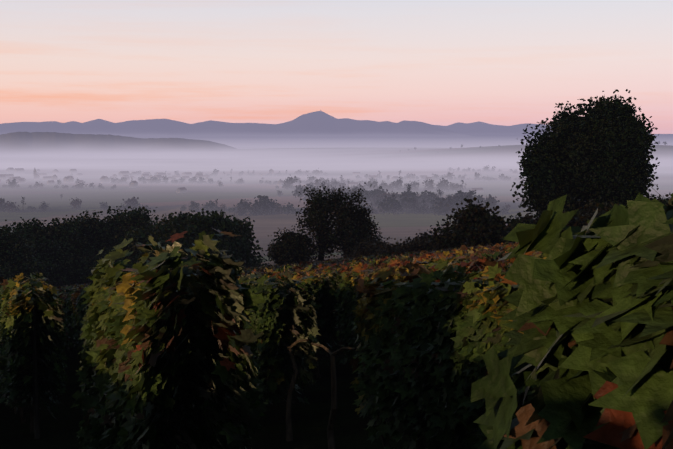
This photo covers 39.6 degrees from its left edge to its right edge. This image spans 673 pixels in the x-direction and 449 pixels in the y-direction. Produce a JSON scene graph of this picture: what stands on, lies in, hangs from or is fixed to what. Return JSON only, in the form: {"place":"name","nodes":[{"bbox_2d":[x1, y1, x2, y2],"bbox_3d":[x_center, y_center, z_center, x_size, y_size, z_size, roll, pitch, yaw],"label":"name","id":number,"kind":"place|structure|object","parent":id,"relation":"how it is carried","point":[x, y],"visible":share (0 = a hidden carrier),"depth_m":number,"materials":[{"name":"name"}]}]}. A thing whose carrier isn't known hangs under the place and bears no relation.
{"place":"outdoors","nodes":[
{"label":"outdoors","id":0,"kind":"place"},
{"bbox_2d":[0,132,236,155],"bbox_3d":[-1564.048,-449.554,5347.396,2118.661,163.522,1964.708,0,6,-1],"label":"hill","id":1,"kind":"structure","parent":0,"point":[30,144],"depth_m":5008.89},
{"bbox_2d":[0,111,475,137],"bbox_3d":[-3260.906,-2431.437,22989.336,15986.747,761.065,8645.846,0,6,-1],"label":"ridge","id":2,"kind":"structure","parent":0,"point":[318,124],"depth_m":21390.00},
{"bbox_2d":[0,167,524,189],"bbox_3d":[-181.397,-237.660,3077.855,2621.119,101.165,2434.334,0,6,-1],"label":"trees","id":3,"kind":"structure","parent":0,"point":[144,174],"depth_m":2363.97,"materials":[{"name":"grey plant"}]},
{"bbox_2d":[0,142,666,215],"bbox_3d":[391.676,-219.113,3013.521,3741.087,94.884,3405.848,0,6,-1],"label":"plain tree","id":4,"kind":"object","parent":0,"point":[375,196],"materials":[{"name":"grey plant"}]},
{"bbox_2d":[0,134,672,448],"bbox_3d":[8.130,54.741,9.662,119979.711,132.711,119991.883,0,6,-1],"label":"ground","id":5,"kind":"structure","parent":0,"point":[336,158],"depth_m":1917.67,"materials":[{"name":"grey"}]},
{"bbox_2d":[0,206,266,286],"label":"hedge","id":6,"kind":"object","parent":5,"relation":"on","point":[38,247],"depth_m":96.23,"materials":[{"name":"plant"}]},
{"bbox_2d":[5,310,465,448],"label":"vine trunks","id":7,"kind":"object","parent":5,"relation":"on","point":[289,434],"depth_m":8.62,"materials":[{"name":"brown plant"}]},
{"bbox_2d":[0,187,672,448],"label":"vine leaves","id":8,"kind":"object","parent":7,"relation":"on","point":[545,333],"visible":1,"depth_m":4.29,"materials":[{"name":"green plant"}]},
{"bbox_2d":[0,256,501,448],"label":"vineyard posts","id":9,"kind":"object","parent":5,"relation":"on","point":[421,441],"visible":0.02,"depth_m":10.17,"materials":[{"name":"brown wood"}]},
{"bbox_2d":[0,241,518,349],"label":"vine leaves","id":10,"kind":"object","parent":5,"relation":"on","point":[73,309],"visible":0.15,"depth_m":23.95,"materials":[{"name":"green plant"}]},
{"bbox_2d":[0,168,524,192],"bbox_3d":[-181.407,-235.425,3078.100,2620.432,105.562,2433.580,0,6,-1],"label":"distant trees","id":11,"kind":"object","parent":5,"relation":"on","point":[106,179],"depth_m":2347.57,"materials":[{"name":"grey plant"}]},
{"bbox_2d":[264,89,659,264],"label":"trees","id":12,"kind":"object","parent":5,"relation":"on","point":[601,147],"depth_m":63.87,"materials":[{"name":"plant"}]},
{"bbox_2d":[345,193,670,258],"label":"shrubs","id":13,"kind":"object","parent":5,"relation":"on","point":[481,228],"depth_m":49.94,"materials":[{"name":"plant"}]},
{"bbox_2d":[0,0,672,133],"label":"sky","id":14,"kind":"structure","parent":0,"point":[433,62],"materials":[{"name":"pink"}]},
{"bbox_2d":[434,121,552,135],"bbox_3d":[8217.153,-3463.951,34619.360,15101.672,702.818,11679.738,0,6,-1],"label":"ridge","id":15,"kind":"structure","parent":0,"point":[479,128],"depth_m":32603.97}
]}

